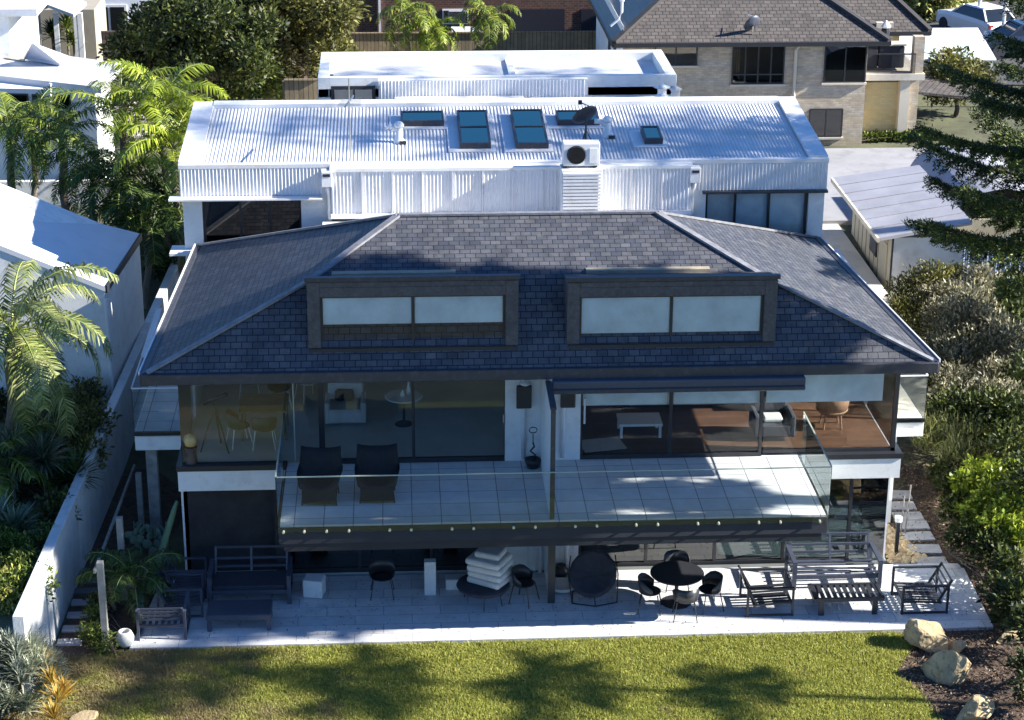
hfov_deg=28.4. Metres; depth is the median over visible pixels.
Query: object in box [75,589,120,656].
shrub
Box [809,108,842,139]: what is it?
window
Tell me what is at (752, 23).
satellite dish
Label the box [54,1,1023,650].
ground
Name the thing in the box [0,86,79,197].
king palm
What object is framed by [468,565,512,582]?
seat cushion
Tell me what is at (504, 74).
flat roofed building
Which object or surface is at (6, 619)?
raised garden
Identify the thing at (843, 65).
window
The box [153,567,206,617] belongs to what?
patio armchair
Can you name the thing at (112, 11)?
window
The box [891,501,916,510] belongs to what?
stepping stone
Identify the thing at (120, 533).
timber post
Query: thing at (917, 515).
stepping stone
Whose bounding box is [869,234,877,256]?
window
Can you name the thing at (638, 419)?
white coffee table
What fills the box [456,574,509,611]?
lounge chair
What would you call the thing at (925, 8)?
street tree
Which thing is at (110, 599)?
palm
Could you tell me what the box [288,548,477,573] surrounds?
ground sliding door
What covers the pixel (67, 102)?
window
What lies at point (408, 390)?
vase
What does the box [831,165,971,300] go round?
metal shed
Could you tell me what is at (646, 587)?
dining chair
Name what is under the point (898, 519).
garden light
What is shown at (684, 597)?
dining chair
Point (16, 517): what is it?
agave
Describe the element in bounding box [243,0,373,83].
evergreen tree
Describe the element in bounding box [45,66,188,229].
golden cane palm
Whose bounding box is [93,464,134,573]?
stair handrail
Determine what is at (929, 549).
stepping stone
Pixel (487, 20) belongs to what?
garden palm
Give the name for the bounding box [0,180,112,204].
garden wall
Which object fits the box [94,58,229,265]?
golden cane palm
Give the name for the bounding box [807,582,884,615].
coffee table
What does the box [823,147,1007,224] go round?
driveway
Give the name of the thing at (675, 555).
dining chair
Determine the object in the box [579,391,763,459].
sliding door
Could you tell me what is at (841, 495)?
ground sliding door
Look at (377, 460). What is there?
balcony lounge chair
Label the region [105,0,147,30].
white house
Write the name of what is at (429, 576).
stone plinth
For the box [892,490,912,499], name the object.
stepping stone
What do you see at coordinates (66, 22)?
yucca
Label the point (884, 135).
clipped hedge
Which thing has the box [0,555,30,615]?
variegated shrub
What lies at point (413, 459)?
sliding door
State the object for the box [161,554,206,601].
patio armchair
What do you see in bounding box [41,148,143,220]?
areca palm
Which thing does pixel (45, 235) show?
white outbuilding
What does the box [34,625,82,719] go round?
orange bromeliad
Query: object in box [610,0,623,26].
downpipe
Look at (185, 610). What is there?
patio armchair
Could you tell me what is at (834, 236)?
side path
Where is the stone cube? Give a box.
[303,573,325,597]
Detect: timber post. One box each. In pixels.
[96,560,108,648]
[116,516,127,599]
[135,472,145,533]
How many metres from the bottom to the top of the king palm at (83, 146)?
6.088 m
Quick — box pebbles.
[885,523,928,563]
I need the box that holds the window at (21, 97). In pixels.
[3,93,28,116]
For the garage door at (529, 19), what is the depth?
91.90 m
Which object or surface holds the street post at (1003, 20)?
on the ground at (942, 119)
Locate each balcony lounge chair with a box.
[297,446,342,505]
[354,443,399,503]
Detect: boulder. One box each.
[69,710,97,719]
[903,619,947,652]
[920,650,970,685]
[948,640,966,652]
[955,694,994,719]
[996,628,1023,644]
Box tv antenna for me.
[338,79,360,158]
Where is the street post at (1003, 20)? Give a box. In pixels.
[1001,1,1008,25]
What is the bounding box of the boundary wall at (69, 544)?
[12,259,178,692]
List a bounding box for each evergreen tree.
[95,0,290,101]
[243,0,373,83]
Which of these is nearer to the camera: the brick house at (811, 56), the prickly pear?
the prickly pear
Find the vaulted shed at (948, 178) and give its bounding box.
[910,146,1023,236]
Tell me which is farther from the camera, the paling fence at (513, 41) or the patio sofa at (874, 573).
the paling fence at (513, 41)
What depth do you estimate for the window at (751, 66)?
75.87 m
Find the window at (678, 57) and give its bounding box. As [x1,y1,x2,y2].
[655,47,698,67]
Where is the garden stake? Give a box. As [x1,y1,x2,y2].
[900,485,911,532]
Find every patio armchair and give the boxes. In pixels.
[135,591,190,640]
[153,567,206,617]
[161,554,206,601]
[738,565,794,616]
[890,562,952,614]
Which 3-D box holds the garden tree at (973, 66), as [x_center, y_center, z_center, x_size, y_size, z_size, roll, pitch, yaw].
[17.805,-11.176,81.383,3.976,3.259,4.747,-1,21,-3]
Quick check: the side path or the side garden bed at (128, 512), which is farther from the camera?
the side path
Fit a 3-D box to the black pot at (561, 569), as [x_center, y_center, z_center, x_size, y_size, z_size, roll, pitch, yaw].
[1.116,4.832,46.278,0.340,0.320,0.340,-1,21,-3]
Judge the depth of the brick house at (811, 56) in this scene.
76.14 m
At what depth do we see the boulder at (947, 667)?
41.93 m
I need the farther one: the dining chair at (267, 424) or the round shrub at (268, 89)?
the round shrub at (268, 89)
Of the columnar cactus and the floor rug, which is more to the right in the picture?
the floor rug
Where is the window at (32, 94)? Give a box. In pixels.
[32,94,42,112]
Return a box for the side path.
[822,224,901,315]
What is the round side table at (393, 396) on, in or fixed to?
on the duplex house at (493, 338)
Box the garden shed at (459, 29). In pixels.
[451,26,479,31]
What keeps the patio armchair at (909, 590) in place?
on the patio
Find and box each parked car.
[935,2,1014,31]
[981,19,1023,58]
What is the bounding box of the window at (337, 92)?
[331,86,374,99]
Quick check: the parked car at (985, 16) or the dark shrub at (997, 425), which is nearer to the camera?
the dark shrub at (997, 425)
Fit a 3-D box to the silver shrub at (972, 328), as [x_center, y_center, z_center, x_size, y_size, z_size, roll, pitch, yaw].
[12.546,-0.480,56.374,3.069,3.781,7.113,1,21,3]
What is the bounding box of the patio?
[130,563,992,650]
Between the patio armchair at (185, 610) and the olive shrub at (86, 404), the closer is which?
the patio armchair at (185, 610)
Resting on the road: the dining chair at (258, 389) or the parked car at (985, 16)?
the parked car at (985, 16)
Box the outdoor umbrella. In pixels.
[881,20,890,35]
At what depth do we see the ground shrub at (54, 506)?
47.01 m
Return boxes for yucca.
[41,17,67,50]
[50,13,87,56]
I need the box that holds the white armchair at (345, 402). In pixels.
[324,382,365,423]
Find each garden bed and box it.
[56,469,181,659]
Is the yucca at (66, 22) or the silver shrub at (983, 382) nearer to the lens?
the silver shrub at (983, 382)
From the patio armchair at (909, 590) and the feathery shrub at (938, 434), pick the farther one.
the feathery shrub at (938, 434)
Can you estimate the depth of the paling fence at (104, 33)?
88.10 m
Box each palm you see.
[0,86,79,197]
[0,92,60,188]
[0,259,118,476]
[0,420,59,506]
[7,97,119,210]
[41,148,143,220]
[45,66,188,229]
[65,147,178,237]
[75,550,146,612]
[79,546,184,623]
[93,179,185,308]
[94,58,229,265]
[102,94,192,276]
[376,0,438,51]
[405,15,464,50]
[457,0,520,50]
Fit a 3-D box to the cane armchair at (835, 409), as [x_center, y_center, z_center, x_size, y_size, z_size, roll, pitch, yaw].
[7.502,1.174,47.485,0.840,0.823,0.840,-1,21,-3]
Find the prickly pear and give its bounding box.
[124,520,169,557]
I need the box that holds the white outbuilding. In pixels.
[0,183,143,439]
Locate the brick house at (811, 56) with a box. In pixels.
[588,0,932,145]
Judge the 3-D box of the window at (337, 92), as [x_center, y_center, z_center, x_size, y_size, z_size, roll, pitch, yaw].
[-4.669,-7.386,59.659,1.300,1.400,0.055,-1,21,-3]
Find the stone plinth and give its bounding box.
[424,558,435,594]
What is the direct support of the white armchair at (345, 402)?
on the duplex house at (493, 338)
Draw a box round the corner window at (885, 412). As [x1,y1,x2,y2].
[762,374,900,452]
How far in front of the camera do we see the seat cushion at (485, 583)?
44.82 m
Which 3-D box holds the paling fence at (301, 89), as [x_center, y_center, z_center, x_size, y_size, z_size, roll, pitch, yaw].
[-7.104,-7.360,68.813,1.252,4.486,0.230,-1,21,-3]
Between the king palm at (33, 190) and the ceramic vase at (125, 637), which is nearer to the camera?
the ceramic vase at (125, 637)
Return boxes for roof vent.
[386,121,405,144]
[594,116,614,138]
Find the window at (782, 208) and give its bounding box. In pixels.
[705,193,807,233]
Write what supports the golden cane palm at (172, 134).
on the ground at (942, 119)
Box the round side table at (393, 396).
[385,389,421,427]
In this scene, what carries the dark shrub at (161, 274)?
on the ground at (942, 119)
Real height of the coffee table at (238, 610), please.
0.400 m
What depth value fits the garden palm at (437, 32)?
82.94 m
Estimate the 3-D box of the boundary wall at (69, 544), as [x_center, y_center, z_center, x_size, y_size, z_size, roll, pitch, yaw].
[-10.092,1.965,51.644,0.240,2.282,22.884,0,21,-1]
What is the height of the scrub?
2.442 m
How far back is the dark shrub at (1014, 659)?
41.54 m
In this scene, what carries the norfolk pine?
on the ground at (942, 119)
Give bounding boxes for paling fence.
[101,31,125,62]
[282,78,317,99]
[309,31,595,77]
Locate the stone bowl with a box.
[547,577,572,592]
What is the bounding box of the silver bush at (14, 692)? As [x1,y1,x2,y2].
[0,625,75,719]
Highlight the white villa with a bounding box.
[0,0,122,179]
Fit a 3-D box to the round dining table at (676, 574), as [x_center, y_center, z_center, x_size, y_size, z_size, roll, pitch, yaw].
[3.666,5.067,45.085,1.200,0.745,1.200,-1,21,-3]
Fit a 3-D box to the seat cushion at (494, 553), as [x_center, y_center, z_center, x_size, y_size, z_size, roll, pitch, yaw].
[-0.470,4.263,44.898,0.600,0.150,0.540,9,22,21]
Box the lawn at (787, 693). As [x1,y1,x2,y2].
[0,632,938,719]
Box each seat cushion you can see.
[465,549,511,570]
[467,559,512,576]
[467,574,511,589]
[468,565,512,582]
[474,547,506,560]
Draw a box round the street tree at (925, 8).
[903,0,986,20]
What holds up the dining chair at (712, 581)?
on the patio
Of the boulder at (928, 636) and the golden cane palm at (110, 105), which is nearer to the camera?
the boulder at (928, 636)
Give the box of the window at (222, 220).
[202,200,301,241]
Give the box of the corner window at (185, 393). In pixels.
[178,383,321,463]
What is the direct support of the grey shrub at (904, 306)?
on the ground at (942, 119)
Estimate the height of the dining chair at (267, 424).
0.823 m
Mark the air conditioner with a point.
(580, 152)
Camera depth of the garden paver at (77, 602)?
45.09 m
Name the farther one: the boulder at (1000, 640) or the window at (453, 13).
the window at (453, 13)
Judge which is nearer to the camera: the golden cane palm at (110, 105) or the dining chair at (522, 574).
the dining chair at (522, 574)
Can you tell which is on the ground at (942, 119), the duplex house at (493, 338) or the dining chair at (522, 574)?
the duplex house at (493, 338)
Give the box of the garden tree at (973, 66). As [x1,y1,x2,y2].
[922,43,1006,117]
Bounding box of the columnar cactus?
[146,500,177,594]
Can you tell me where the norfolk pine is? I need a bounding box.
[901,0,1023,303]
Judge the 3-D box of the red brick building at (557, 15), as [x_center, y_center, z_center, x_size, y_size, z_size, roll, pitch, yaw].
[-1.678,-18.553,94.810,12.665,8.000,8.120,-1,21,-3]
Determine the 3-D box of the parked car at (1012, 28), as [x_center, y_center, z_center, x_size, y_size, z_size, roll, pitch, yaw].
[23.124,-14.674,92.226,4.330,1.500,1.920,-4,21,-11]
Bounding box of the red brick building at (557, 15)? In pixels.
[350,0,595,31]
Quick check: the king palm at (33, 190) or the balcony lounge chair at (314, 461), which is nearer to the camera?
the balcony lounge chair at (314, 461)
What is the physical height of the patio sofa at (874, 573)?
0.916 m
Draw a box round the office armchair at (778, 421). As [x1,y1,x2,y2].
[748,393,795,437]
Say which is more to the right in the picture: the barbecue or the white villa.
the barbecue
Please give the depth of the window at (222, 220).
51.68 m
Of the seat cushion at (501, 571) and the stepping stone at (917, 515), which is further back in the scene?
the stepping stone at (917, 515)
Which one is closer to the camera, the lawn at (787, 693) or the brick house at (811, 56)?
the lawn at (787, 693)
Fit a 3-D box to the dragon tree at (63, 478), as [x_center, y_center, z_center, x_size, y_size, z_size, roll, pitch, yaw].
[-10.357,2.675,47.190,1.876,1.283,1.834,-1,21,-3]
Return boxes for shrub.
[0,387,82,528]
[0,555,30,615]
[30,374,122,469]
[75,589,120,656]
[96,169,185,281]
[115,89,153,197]
[221,58,286,100]
[883,258,969,342]
[901,341,1023,462]
[909,261,1023,389]
[910,406,1005,477]
[921,450,1023,646]
[926,359,1023,411]
[929,266,1023,504]
[987,597,1023,703]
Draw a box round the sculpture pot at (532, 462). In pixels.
[524,427,540,469]
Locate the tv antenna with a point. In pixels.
(349, 100)
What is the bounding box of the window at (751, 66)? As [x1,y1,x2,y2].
[729,47,785,86]
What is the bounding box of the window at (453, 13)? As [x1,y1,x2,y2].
[442,9,468,23]
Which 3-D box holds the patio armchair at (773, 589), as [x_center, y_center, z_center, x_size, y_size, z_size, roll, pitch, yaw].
[5.618,5.101,44.927,1.125,0.811,1.020,-1,21,-3]
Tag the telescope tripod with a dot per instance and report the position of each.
(215, 398)
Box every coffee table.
[206,599,272,631]
[616,412,662,438]
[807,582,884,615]
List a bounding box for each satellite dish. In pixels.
[572,100,596,139]
[744,15,759,34]
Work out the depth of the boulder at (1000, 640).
43.57 m
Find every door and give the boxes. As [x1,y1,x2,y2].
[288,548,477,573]
[320,380,504,463]
[510,9,564,30]
[578,479,853,566]
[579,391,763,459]
[581,9,595,30]
[878,240,887,287]
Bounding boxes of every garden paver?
[57,638,81,645]
[62,625,85,632]
[66,611,88,618]
[71,599,94,605]
[74,587,97,594]
[79,577,97,583]
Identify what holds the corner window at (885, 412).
in the duplex house at (493, 338)
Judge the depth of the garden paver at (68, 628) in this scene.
43.95 m
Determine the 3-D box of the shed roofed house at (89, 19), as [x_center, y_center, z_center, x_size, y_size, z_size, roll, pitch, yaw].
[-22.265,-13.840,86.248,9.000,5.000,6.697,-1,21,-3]
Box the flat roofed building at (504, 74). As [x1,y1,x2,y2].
[318,50,681,99]
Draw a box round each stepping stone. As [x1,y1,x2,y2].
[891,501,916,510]
[891,511,924,519]
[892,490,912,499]
[895,520,929,529]
[901,531,935,541]
[907,544,942,554]
[915,556,947,563]
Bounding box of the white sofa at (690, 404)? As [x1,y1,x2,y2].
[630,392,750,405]
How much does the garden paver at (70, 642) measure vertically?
0.090 m
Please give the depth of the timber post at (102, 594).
42.61 m
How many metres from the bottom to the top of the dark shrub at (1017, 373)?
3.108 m
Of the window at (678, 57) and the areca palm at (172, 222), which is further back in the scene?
the window at (678, 57)
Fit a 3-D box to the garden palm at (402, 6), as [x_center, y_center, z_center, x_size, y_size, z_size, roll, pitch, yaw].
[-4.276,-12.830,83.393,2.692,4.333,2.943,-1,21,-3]
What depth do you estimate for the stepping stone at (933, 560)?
47.27 m
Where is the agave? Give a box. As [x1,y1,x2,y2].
[0,489,42,545]
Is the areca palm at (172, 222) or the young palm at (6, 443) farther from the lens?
the areca palm at (172, 222)
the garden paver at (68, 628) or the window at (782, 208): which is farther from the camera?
the window at (782, 208)
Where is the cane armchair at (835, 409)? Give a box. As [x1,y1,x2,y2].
[816,401,849,429]
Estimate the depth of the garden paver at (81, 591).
45.64 m
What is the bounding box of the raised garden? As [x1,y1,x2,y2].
[0,410,86,691]
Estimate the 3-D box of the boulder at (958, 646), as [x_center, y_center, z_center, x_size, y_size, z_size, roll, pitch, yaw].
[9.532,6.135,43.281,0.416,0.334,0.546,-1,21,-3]
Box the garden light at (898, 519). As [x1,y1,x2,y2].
[894,515,902,552]
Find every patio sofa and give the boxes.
[207,544,292,603]
[784,532,882,589]
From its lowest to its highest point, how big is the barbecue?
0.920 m
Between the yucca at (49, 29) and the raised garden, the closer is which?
the raised garden
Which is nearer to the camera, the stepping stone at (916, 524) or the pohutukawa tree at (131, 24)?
the stepping stone at (916, 524)
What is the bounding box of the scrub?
[186,60,317,100]
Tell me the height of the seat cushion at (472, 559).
0.150 m
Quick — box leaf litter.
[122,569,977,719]
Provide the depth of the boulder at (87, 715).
40.42 m
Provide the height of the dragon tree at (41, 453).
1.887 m
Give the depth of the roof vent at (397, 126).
52.52 m
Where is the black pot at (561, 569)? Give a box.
[555,563,567,577]
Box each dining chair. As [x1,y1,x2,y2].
[226,409,252,449]
[239,384,261,398]
[250,416,276,450]
[267,384,292,408]
[294,383,315,404]
[368,557,394,600]
[508,564,539,608]
[637,573,661,615]
[664,550,689,591]
[672,589,699,622]
[693,570,723,614]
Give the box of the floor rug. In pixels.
[582,436,626,452]
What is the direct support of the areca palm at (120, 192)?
on the ground at (942, 119)
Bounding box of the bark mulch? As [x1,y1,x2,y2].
[889,438,1023,719]
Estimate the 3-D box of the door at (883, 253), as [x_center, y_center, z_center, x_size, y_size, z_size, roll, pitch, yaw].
[11.374,-2.656,62.221,0.030,2.100,0.900,-1,21,-3]
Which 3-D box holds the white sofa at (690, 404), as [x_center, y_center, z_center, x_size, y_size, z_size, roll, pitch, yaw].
[4.268,0.608,48.829,3.000,0.700,0.850,-1,21,-3]
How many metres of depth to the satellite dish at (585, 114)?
52.23 m
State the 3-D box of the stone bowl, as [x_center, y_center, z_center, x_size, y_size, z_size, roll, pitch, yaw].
[1.121,5.127,45.707,0.660,0.170,0.660,-1,21,-3]
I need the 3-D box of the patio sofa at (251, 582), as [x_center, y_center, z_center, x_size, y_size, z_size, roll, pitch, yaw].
[-5.855,4.809,45.326,1.850,0.964,1.076,-1,21,-3]
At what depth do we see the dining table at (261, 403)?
46.72 m
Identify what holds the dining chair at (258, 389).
on the duplex house at (493, 338)
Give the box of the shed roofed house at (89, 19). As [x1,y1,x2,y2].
[38,0,106,60]
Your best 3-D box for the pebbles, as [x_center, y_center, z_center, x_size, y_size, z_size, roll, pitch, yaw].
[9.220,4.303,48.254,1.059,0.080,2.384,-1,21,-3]
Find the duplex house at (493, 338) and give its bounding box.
[131,210,940,602]
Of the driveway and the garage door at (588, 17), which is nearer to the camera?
the driveway
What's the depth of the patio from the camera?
44.66 m
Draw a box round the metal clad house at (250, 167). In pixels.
[168,96,828,260]
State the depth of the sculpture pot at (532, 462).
45.20 m
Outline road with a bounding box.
[922,0,1023,85]
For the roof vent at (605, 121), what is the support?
on the metal clad house at (250, 167)
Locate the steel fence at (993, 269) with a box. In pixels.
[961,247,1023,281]
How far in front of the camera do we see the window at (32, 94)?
68.61 m
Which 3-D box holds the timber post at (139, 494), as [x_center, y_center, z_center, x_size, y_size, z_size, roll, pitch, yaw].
[-8.845,3.473,48.191,0.140,1.700,0.140,-1,21,-3]
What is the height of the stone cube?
0.420 m
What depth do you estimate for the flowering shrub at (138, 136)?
66.03 m
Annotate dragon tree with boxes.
[0,424,79,503]
[31,444,106,500]
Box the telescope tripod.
[200,392,229,453]
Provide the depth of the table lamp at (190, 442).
45.14 m
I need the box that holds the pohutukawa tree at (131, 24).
[106,1,165,121]
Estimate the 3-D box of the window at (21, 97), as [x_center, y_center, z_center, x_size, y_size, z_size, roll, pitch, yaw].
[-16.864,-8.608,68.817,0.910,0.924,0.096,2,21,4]
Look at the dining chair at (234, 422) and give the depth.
46.07 m
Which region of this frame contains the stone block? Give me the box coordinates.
[445,574,459,589]
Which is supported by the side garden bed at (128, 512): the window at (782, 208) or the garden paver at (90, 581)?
the garden paver at (90, 581)
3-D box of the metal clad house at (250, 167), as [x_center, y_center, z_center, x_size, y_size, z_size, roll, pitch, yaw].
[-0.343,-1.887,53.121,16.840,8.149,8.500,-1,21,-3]
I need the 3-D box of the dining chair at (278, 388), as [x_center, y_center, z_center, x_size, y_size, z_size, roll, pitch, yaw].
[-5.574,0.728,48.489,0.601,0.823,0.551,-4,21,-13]
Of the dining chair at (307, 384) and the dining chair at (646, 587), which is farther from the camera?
the dining chair at (307, 384)
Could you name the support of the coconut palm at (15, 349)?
on the raised garden
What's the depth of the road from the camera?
91.46 m
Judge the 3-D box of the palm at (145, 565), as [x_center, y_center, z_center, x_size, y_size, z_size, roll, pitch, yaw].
[-8.274,4.930,44.357,2.068,1.548,2.098,14,25,33]
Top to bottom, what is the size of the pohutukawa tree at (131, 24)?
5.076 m
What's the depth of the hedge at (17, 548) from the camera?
43.61 m
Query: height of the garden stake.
1.301 m
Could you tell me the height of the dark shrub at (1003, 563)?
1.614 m
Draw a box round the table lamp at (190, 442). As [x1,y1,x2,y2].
[183,433,197,464]
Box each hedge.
[0,502,61,608]
[862,128,934,142]
[947,453,1023,551]
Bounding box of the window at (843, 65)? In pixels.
[821,46,867,84]
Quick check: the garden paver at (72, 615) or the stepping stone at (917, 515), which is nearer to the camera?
the garden paver at (72, 615)
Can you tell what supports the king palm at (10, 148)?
on the ground at (942, 119)
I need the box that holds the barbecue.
[867,41,906,67]
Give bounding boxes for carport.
[899,28,996,98]
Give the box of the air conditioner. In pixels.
[562,140,599,167]
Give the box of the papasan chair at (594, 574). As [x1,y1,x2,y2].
[568,550,618,606]
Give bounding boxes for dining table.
[239,393,288,440]
[650,561,703,608]
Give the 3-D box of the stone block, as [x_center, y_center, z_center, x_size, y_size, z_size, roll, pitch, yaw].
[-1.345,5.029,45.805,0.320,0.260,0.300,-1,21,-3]
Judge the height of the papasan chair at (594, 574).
1.076 m
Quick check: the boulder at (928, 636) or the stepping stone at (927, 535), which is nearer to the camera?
the boulder at (928, 636)
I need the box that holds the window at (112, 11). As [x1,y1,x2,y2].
[105,5,126,30]
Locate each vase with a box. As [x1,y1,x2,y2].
[115,628,133,647]
[406,382,410,394]
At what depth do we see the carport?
82.99 m
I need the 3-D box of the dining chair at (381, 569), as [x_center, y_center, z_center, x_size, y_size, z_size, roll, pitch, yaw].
[-2.910,4.907,45.344,0.602,0.803,0.551,-1,21,-3]
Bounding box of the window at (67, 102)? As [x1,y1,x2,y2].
[52,95,72,126]
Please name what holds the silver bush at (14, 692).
on the ground at (942, 119)
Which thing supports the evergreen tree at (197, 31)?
on the ground at (942, 119)

